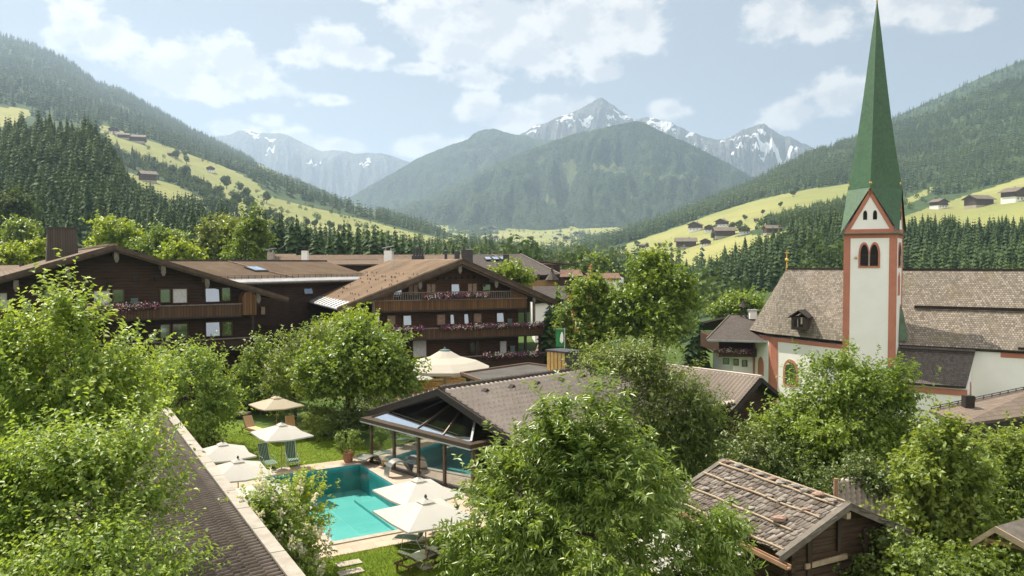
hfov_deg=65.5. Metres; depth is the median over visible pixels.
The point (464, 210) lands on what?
mountain woods
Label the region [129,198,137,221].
spruce tree
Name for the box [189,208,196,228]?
spruce tree
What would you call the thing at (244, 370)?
shrub tree
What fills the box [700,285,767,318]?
broadleaf tree
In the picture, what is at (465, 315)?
window
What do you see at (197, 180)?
broadleaf tree
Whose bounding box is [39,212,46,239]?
spruce tree
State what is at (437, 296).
flower box
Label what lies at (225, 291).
window
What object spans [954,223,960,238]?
spruce tree
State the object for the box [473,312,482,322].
window
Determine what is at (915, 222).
spruce tree
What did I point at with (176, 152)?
broadleaf tree
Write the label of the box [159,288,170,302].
window
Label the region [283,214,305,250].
spruce tree
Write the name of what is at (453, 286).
window
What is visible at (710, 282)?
hillside groves
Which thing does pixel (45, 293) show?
window
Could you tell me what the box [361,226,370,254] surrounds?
spruce tree
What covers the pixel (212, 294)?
window
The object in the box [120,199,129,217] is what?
spruce tree
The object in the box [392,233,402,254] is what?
spruce tree
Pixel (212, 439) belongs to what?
round bush
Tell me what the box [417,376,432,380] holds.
parasol
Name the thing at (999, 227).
spruce tree
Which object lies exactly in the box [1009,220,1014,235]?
spruce tree
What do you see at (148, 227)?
spruce tree
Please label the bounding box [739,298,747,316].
bell turret
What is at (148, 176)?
farmhouse
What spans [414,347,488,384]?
giant parasol
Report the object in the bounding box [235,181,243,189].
broadleaf tree
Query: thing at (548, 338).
spruce tree
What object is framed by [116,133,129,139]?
farmhouse
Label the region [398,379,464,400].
terrace
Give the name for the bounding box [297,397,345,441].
round bush
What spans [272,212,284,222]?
broadleaf tree
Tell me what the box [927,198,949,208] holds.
farmhouse
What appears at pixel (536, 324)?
flower box
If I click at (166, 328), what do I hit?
window
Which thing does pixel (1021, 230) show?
spruce tree
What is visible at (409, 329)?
flower box
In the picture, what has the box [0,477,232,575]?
fruit tree
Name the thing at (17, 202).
broadleaf tree
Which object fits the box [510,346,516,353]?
balcony chair
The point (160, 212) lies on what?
spruce tree
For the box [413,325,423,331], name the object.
flower box
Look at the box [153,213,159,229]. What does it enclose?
spruce tree
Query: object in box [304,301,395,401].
maple tree
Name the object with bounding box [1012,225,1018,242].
spruce tree
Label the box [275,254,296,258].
house
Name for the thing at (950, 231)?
spruce tree
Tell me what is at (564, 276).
house
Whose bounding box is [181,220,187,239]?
spruce tree
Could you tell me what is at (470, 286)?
window
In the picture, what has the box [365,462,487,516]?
paving
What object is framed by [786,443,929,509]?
shrub
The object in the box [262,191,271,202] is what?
broadleaf tree
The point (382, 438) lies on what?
ground
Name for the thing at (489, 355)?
flower box
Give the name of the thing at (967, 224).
spruce tree
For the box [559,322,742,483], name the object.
hawthorn tree
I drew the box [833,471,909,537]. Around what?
wooden fence
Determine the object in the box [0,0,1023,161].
sky
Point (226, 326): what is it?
window
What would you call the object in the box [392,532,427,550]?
recliner
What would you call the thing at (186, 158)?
broadleaf tree
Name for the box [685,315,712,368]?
spruce tree
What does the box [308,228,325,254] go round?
spruce tree
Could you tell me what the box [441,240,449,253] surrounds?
spruce tree
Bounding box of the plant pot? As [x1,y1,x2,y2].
[342,450,353,462]
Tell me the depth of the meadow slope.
993.67 m
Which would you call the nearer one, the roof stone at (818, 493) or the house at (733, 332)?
the roof stone at (818, 493)
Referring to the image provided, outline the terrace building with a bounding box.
[460,362,546,381]
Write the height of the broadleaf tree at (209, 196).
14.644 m
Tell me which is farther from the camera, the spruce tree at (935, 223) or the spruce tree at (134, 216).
the spruce tree at (935, 223)
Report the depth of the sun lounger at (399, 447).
44.06 m
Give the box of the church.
[750,0,1023,431]
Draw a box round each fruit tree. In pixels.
[0,248,196,488]
[0,372,205,574]
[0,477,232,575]
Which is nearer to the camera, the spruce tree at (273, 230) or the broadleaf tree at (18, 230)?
the broadleaf tree at (18, 230)
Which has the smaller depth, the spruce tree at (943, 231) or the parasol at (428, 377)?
the parasol at (428, 377)
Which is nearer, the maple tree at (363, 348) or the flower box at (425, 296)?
the maple tree at (363, 348)
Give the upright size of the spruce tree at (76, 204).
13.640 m
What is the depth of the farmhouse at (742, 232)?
688.46 m
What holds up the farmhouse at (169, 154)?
on the meadow slope
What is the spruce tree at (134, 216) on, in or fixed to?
on the wooded knoll
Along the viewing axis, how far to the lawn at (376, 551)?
29.19 m
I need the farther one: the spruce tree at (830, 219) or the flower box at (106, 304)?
the spruce tree at (830, 219)
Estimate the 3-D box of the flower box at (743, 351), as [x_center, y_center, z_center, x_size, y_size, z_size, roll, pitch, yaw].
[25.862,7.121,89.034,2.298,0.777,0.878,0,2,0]
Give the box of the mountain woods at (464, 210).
[347,119,752,229]
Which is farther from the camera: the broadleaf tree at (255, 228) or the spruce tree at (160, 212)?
the spruce tree at (160, 212)
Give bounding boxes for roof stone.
[700,487,709,490]
[724,477,732,480]
[734,463,742,466]
[770,515,786,522]
[775,479,787,483]
[777,497,785,501]
[800,488,809,491]
[812,491,823,496]
[827,498,836,501]
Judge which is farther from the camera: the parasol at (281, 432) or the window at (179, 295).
the window at (179, 295)
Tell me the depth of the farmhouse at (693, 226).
892.16 m
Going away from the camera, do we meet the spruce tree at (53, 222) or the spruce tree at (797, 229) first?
the spruce tree at (53, 222)
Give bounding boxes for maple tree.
[284,310,431,432]
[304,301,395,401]
[591,240,714,364]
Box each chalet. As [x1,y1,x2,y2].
[0,227,288,418]
[308,246,557,395]
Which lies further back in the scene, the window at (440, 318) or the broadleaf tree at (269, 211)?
the broadleaf tree at (269, 211)
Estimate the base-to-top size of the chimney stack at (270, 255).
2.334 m
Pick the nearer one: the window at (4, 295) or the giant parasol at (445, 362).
the window at (4, 295)
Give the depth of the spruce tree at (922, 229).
309.04 m
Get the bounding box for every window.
[0,292,7,308]
[43,291,51,303]
[93,290,110,306]
[112,289,124,303]
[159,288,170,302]
[159,323,170,338]
[172,288,187,303]
[172,323,188,338]
[204,287,219,302]
[205,321,220,336]
[221,287,230,301]
[221,321,232,336]
[260,306,265,314]
[303,288,312,293]
[386,315,396,325]
[394,290,402,297]
[402,315,411,325]
[408,284,418,295]
[412,340,427,357]
[426,283,436,294]
[436,313,445,325]
[449,314,454,324]
[450,283,459,294]
[463,313,468,323]
[467,283,477,293]
[470,342,478,353]
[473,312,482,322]
[482,284,491,294]
[496,312,503,322]
[499,340,507,353]
[723,358,728,363]
[733,359,738,364]
[742,360,747,366]
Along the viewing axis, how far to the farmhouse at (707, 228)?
830.46 m
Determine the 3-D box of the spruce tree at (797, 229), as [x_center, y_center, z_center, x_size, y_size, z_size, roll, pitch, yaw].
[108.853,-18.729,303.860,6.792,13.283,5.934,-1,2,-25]
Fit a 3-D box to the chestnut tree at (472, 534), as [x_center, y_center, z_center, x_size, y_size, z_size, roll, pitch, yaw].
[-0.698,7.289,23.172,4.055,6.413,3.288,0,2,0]
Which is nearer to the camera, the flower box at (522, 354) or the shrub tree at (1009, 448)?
the shrub tree at (1009, 448)
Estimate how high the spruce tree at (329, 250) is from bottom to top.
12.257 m
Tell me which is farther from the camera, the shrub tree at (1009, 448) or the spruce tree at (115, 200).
the spruce tree at (115, 200)
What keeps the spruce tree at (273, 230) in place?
on the wooded knoll
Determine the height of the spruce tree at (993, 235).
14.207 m
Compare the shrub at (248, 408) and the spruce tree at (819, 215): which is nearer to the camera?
the shrub at (248, 408)
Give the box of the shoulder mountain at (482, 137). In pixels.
[348,129,553,210]
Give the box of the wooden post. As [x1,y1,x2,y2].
[834,478,837,499]
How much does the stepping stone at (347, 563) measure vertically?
0.035 m
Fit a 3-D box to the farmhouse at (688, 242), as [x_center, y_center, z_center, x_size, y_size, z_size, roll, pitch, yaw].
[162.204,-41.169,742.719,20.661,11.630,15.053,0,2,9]
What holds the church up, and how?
on the ground at (382, 438)
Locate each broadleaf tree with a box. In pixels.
[0,183,42,227]
[0,214,45,247]
[0,239,35,264]
[16,231,45,264]
[79,210,144,249]
[125,214,194,259]
[152,236,210,259]
[153,163,163,171]
[164,165,175,174]
[171,149,179,156]
[176,165,190,181]
[183,155,188,163]
[190,175,202,190]
[190,211,249,259]
[202,195,216,205]
[211,185,223,196]
[217,198,234,210]
[217,199,278,259]
[220,175,231,188]
[228,189,241,202]
[229,198,238,211]
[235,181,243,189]
[240,187,250,197]
[242,196,255,207]
[261,207,274,224]
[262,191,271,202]
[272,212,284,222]
[284,217,294,224]
[311,219,317,227]
[326,220,334,228]
[487,256,537,287]
[565,245,613,272]
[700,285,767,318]
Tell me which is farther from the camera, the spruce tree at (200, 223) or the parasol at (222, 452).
the spruce tree at (200, 223)
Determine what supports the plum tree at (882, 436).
on the ground at (382, 438)
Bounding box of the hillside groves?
[0,36,1023,314]
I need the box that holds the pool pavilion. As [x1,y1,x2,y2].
[360,362,735,497]
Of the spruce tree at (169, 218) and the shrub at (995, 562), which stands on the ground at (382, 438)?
the shrub at (995, 562)
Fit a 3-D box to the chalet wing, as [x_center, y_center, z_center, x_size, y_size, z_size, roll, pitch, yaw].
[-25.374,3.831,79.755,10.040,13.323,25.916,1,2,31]
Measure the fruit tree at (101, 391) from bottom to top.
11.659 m
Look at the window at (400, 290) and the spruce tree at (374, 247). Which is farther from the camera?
the spruce tree at (374, 247)
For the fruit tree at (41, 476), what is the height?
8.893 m
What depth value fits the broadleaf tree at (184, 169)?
806.76 m
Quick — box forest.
[0,32,1023,309]
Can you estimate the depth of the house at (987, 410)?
52.43 m
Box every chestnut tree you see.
[419,419,553,575]
[452,361,768,575]
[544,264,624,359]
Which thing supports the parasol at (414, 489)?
on the lawn at (376, 551)
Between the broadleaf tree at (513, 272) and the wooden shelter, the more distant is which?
the broadleaf tree at (513, 272)
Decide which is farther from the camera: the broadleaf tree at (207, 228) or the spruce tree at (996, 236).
the spruce tree at (996, 236)
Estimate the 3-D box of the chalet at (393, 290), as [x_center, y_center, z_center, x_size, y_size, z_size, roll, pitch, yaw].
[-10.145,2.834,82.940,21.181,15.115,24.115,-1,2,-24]
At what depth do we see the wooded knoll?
202.65 m
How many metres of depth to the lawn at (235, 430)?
47.28 m
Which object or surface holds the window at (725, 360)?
in the house at (733, 332)
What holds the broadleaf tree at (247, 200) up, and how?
on the meadow slope
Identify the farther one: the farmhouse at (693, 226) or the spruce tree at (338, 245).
the farmhouse at (693, 226)
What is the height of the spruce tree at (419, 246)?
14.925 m
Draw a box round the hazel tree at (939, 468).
[858,397,1020,561]
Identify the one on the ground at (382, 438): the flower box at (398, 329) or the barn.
the barn
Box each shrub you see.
[204,372,288,413]
[271,460,340,558]
[332,390,403,428]
[705,412,836,495]
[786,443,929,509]
[831,516,921,575]
[854,533,1023,575]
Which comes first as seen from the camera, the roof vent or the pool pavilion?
the pool pavilion
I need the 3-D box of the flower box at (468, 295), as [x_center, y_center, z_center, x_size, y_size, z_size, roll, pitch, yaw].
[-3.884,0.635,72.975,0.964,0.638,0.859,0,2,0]
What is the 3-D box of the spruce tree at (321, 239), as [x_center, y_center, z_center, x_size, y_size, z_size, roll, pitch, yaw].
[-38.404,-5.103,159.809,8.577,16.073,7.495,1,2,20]
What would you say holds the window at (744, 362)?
in the house at (733, 332)
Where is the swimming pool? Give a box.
[258,453,446,545]
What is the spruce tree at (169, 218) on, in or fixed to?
on the wooded knoll
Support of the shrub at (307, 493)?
on the lawn at (376, 551)
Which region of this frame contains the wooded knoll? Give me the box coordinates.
[31,131,89,247]
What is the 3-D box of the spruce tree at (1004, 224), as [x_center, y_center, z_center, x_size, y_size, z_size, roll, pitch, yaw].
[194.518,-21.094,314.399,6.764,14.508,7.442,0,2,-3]
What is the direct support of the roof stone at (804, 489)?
on the log hut
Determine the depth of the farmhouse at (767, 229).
552.52 m
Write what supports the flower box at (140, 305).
attached to the chalet at (192, 302)
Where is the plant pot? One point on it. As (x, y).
(348, 457)
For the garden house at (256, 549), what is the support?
on the ground at (382, 438)
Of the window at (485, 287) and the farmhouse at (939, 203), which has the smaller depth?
the window at (485, 287)
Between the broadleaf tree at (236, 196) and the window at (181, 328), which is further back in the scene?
the broadleaf tree at (236, 196)
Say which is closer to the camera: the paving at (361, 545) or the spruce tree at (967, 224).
the paving at (361, 545)
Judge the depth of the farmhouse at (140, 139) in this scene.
1024.49 m
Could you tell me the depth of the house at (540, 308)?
96.22 m
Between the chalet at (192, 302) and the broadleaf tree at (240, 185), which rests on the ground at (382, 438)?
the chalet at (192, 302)
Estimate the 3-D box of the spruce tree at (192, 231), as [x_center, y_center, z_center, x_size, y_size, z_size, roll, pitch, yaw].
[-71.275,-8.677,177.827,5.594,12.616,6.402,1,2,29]
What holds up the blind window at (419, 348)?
in the chalet at (393, 290)
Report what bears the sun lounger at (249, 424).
on the lawn at (235, 430)
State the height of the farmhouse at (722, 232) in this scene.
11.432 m
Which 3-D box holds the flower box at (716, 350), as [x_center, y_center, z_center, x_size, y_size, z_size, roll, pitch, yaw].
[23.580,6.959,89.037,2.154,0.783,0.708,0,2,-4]
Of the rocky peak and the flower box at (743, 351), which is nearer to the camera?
the flower box at (743, 351)
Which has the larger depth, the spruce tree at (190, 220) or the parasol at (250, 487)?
the spruce tree at (190, 220)
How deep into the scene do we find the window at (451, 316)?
73.61 m
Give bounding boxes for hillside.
[518,77,1023,344]
[892,62,1023,122]
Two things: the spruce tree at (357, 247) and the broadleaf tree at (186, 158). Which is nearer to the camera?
the spruce tree at (357, 247)
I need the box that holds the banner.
[556,328,564,347]
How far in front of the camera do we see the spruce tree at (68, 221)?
141.63 m
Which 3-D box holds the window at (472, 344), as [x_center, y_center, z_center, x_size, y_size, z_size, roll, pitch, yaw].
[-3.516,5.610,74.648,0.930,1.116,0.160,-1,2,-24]
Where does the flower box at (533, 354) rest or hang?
attached to the chalet at (393, 290)
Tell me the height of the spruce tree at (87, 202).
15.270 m
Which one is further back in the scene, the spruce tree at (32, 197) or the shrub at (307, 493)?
the spruce tree at (32, 197)
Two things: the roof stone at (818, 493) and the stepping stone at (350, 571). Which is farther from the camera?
the stepping stone at (350, 571)
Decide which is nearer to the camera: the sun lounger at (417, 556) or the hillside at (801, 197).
the sun lounger at (417, 556)
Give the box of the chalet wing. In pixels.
[163,259,362,386]
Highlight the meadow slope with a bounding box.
[0,36,454,243]
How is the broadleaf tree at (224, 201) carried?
on the meadow slope
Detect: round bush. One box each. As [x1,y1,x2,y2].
[190,419,227,444]
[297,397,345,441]
[323,404,360,440]
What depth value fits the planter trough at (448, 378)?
71.44 m
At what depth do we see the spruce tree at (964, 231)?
307.70 m
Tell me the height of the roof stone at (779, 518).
0.212 m
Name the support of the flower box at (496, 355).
attached to the chalet at (393, 290)
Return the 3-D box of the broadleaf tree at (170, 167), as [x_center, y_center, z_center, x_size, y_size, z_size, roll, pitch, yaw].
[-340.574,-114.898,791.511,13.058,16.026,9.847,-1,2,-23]
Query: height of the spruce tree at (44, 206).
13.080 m
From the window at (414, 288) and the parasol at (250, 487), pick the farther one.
the window at (414, 288)
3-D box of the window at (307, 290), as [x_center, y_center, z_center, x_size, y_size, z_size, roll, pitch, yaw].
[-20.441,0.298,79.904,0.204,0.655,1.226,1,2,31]
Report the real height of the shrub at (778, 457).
4.751 m
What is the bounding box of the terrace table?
[429,379,442,387]
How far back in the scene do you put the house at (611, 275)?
155.45 m
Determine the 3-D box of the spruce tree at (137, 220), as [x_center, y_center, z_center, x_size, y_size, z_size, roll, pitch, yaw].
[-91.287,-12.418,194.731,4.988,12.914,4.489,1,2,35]
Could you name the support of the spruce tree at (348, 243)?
on the hillside groves
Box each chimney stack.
[266,248,276,259]
[299,248,310,261]
[383,246,394,261]
[412,249,423,259]
[747,309,758,318]
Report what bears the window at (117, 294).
in the chalet at (192, 302)
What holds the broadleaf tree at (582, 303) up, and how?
on the ground at (382, 438)
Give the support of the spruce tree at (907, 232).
on the hillside at (801, 197)
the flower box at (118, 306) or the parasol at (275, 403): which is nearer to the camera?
the parasol at (275, 403)
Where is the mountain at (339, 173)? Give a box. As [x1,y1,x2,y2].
[214,129,409,199]
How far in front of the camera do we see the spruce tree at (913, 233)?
309.82 m
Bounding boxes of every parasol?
[203,439,256,463]
[216,456,276,487]
[236,479,295,505]
[248,394,304,423]
[250,420,313,471]
[372,474,465,542]
[373,494,477,570]
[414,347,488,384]
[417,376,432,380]
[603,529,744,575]
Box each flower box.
[83,304,100,310]
[101,301,114,310]
[114,302,130,312]
[131,300,159,309]
[392,325,400,331]
[402,325,412,331]
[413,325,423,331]
[422,293,432,300]
[434,293,442,299]
[439,324,449,329]
[444,290,452,299]
[450,323,460,330]
[453,292,464,297]
[461,323,472,329]
[464,292,474,297]
[473,322,484,329]
[475,292,487,297]
[482,352,492,358]
[485,323,496,327]
[493,351,504,357]
[497,322,507,327]
[505,351,516,357]
[508,322,519,327]
[517,351,528,356]
[520,322,531,327]
[528,350,540,356]
[532,321,543,327]
[713,348,732,352]
[733,348,753,354]
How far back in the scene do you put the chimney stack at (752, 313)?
93.80 m
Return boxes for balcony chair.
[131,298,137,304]
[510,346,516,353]
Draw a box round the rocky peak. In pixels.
[520,98,815,177]
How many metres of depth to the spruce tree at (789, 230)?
301.71 m
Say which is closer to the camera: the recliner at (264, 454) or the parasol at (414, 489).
the parasol at (414, 489)
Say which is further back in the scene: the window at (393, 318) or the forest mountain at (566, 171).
the forest mountain at (566, 171)
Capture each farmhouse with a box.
[107,126,120,132]
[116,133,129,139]
[127,134,146,144]
[137,170,158,182]
[167,152,178,158]
[206,166,214,172]
[674,238,697,249]
[687,221,702,232]
[700,238,710,247]
[704,224,711,232]
[712,227,736,239]
[714,218,729,226]
[738,226,750,235]
[761,225,784,235]
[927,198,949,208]
[962,195,996,209]
[998,186,1023,203]
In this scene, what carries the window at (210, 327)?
in the chalet at (192, 302)
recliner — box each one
[257,442,276,467]
[284,440,298,466]
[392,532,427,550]
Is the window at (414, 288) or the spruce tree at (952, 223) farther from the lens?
the spruce tree at (952, 223)
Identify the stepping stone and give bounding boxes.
[335,559,362,567]
[337,567,363,575]
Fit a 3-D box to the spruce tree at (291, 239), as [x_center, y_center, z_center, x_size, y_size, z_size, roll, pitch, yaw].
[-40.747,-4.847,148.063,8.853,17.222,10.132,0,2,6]
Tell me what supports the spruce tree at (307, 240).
on the wooded knoll
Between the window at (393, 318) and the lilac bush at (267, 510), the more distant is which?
the window at (393, 318)
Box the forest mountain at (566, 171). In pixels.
[395,121,751,229]
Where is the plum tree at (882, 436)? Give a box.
[733,335,941,491]
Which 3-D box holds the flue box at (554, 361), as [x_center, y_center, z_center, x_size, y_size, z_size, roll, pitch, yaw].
[3.100,4.588,48.218,1.400,1.694,1.700,-2,2,-44]
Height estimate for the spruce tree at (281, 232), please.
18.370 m
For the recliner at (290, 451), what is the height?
1.233 m
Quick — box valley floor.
[437,224,696,269]
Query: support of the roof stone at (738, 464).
on the log hut
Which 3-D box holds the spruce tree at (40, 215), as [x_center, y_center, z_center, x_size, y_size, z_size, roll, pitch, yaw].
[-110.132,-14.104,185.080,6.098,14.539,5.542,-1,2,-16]
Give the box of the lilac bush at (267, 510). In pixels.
[218,464,338,575]
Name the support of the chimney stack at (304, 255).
on the house at (358, 263)
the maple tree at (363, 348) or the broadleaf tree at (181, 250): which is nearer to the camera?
the maple tree at (363, 348)
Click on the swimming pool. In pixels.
(357, 500)
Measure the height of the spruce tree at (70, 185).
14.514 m
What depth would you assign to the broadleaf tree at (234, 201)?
602.95 m
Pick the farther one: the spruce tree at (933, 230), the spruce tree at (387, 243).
the spruce tree at (933, 230)
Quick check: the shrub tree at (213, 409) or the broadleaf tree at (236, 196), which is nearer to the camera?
the shrub tree at (213, 409)
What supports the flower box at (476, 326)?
attached to the chalet at (393, 290)
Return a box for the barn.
[666,364,786,439]
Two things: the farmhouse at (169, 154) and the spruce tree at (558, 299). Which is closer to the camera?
the spruce tree at (558, 299)
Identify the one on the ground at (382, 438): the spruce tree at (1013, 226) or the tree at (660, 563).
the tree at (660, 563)
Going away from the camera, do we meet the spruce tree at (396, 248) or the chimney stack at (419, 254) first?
the chimney stack at (419, 254)
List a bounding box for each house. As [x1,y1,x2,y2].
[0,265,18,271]
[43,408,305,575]
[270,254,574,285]
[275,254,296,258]
[473,253,560,312]
[530,286,567,342]
[560,269,586,297]
[586,273,624,290]
[692,314,771,373]
[929,387,1023,452]
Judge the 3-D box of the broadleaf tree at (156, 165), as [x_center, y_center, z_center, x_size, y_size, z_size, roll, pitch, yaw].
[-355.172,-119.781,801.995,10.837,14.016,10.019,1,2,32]
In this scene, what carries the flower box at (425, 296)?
attached to the chalet at (393, 290)
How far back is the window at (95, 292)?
59.36 m
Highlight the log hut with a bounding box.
[664,458,913,575]
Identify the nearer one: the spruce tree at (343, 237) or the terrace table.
the terrace table
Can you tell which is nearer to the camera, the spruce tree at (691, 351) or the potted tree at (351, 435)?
the potted tree at (351, 435)
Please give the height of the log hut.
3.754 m
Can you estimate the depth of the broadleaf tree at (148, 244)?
110.43 m
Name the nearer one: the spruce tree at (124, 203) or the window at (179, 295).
the window at (179, 295)
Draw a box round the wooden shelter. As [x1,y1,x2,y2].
[970,518,1023,575]
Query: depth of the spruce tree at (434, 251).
209.46 m
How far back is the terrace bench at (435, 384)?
65.39 m
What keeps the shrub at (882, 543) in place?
on the ground at (382, 438)
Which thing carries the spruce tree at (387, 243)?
on the hillside groves
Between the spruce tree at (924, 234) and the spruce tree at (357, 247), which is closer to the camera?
the spruce tree at (357, 247)
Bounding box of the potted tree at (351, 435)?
[333,428,364,459]
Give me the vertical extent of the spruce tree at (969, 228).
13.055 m
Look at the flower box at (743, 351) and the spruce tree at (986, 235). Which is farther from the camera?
the spruce tree at (986, 235)
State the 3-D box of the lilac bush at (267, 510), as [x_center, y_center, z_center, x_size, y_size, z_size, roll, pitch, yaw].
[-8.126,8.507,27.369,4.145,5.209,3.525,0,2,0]
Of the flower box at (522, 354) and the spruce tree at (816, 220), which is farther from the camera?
the spruce tree at (816, 220)
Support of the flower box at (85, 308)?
attached to the chalet at (192, 302)
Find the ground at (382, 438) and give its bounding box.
[59,334,1023,575]
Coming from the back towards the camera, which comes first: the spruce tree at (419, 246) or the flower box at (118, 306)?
the spruce tree at (419, 246)
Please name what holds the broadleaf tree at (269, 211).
on the meadow slope
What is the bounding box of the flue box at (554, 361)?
[545,348,580,370]
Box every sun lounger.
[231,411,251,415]
[241,415,262,432]
[285,415,294,425]
[382,443,403,465]
[394,545,443,574]
[422,545,457,569]
[447,466,482,481]
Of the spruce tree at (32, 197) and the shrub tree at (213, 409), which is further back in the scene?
the spruce tree at (32, 197)
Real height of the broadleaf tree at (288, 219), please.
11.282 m
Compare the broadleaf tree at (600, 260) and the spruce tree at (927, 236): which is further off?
the spruce tree at (927, 236)
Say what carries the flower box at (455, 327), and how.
attached to the chalet at (393, 290)
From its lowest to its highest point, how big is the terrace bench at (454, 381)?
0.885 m
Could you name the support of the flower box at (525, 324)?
attached to the chalet at (393, 290)
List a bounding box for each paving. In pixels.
[231,480,323,548]
[271,454,388,473]
[311,517,486,558]
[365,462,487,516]
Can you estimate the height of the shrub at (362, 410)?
4.064 m
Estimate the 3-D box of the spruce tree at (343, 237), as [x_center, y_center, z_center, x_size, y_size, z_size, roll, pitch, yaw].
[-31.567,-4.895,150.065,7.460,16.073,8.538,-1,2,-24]
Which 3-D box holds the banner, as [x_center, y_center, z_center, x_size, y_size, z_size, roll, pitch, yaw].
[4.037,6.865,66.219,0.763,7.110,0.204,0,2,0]
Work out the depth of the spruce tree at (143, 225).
153.10 m
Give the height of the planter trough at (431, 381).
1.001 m
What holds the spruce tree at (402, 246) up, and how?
on the hillside groves
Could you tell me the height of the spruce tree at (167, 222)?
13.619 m
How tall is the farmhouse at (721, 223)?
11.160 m
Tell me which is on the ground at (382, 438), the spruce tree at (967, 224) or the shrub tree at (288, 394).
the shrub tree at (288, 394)
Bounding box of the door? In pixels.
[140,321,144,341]
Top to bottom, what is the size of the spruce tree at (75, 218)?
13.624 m
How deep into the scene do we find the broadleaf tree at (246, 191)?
788.39 m
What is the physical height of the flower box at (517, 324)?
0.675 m
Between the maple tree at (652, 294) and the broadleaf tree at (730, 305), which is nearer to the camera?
the maple tree at (652, 294)
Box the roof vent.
[454,250,459,258]
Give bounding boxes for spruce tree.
[27,188,35,220]
[32,214,42,238]
[35,196,45,226]
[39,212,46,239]
[41,192,48,217]
[45,194,58,226]
[46,174,63,217]
[49,211,58,226]
[55,214,64,226]
[65,174,73,198]
[65,187,84,233]
[65,214,83,246]
[66,178,79,212]
[70,200,84,248]
[80,178,93,224]
[105,189,120,214]
[105,192,119,217]
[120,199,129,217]
[123,207,130,249]
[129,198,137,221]
[129,208,141,247]
[132,209,136,220]
[135,218,146,254]
[136,212,140,228]
[145,215,150,232]
[146,200,154,225]
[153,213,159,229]
[157,201,163,221]
[164,213,169,227]
[165,207,172,228]
[173,218,180,231]
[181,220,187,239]
[186,222,196,244]
[187,204,197,232]
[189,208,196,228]
[196,209,202,242]
[241,241,247,259]
[261,215,283,259]
[275,212,288,252]
[278,217,304,254]
[280,212,286,231]
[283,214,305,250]
[299,219,313,254]
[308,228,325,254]
[317,224,326,254]
[322,230,335,254]
[333,224,345,254]
[340,220,347,252]
[343,224,354,254]
[349,226,364,254]
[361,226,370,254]
[363,227,382,254]
[378,230,387,254]
[385,231,391,250]
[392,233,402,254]
[399,235,406,254]
[405,235,415,254]
[415,238,423,253]
[423,240,431,254]
[432,243,438,254]
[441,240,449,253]
[450,241,455,253]
[536,304,558,364]
[550,283,579,353]
[674,321,703,367]
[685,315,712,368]
[733,241,737,257]
[740,238,747,257]
[786,222,792,238]
[794,222,799,239]
[813,213,819,230]
[817,207,822,224]
[827,209,832,231]
[903,223,912,247]
[911,217,918,234]
[911,224,916,237]
[919,220,925,242]
[921,224,929,247]
[922,227,931,247]
[931,215,937,230]
[932,223,937,242]
[941,224,945,239]
[947,223,953,238]
[950,217,955,230]
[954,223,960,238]
[961,225,966,244]
[965,216,971,229]
[966,223,972,236]
[983,225,989,246]
[991,226,999,249]
[993,227,1000,249]
[997,220,1002,236]
[1003,218,1009,233]
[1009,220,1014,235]
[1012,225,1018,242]
[1017,220,1023,242]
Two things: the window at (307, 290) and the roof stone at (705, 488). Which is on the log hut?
the roof stone at (705, 488)
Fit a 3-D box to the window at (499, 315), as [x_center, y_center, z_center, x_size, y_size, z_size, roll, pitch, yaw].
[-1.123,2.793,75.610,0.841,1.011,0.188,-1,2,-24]
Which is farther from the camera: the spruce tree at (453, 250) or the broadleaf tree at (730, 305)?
the spruce tree at (453, 250)
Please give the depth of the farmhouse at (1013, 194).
717.73 m
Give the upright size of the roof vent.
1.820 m
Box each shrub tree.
[135,330,255,447]
[227,325,289,414]
[249,315,343,421]
[956,409,1023,541]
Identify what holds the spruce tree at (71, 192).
on the wooded knoll
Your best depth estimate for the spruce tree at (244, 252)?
164.92 m
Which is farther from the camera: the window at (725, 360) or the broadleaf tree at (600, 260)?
the broadleaf tree at (600, 260)
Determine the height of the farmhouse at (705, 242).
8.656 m
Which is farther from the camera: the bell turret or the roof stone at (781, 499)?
the bell turret
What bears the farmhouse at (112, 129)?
on the meadow slope
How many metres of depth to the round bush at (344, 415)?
49.05 m
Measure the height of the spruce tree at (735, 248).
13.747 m
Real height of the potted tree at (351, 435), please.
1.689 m
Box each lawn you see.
[195,422,390,469]
[309,513,656,575]
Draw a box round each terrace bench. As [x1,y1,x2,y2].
[424,382,441,390]
[446,380,459,384]
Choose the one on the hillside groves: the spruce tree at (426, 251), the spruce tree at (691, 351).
the spruce tree at (426, 251)

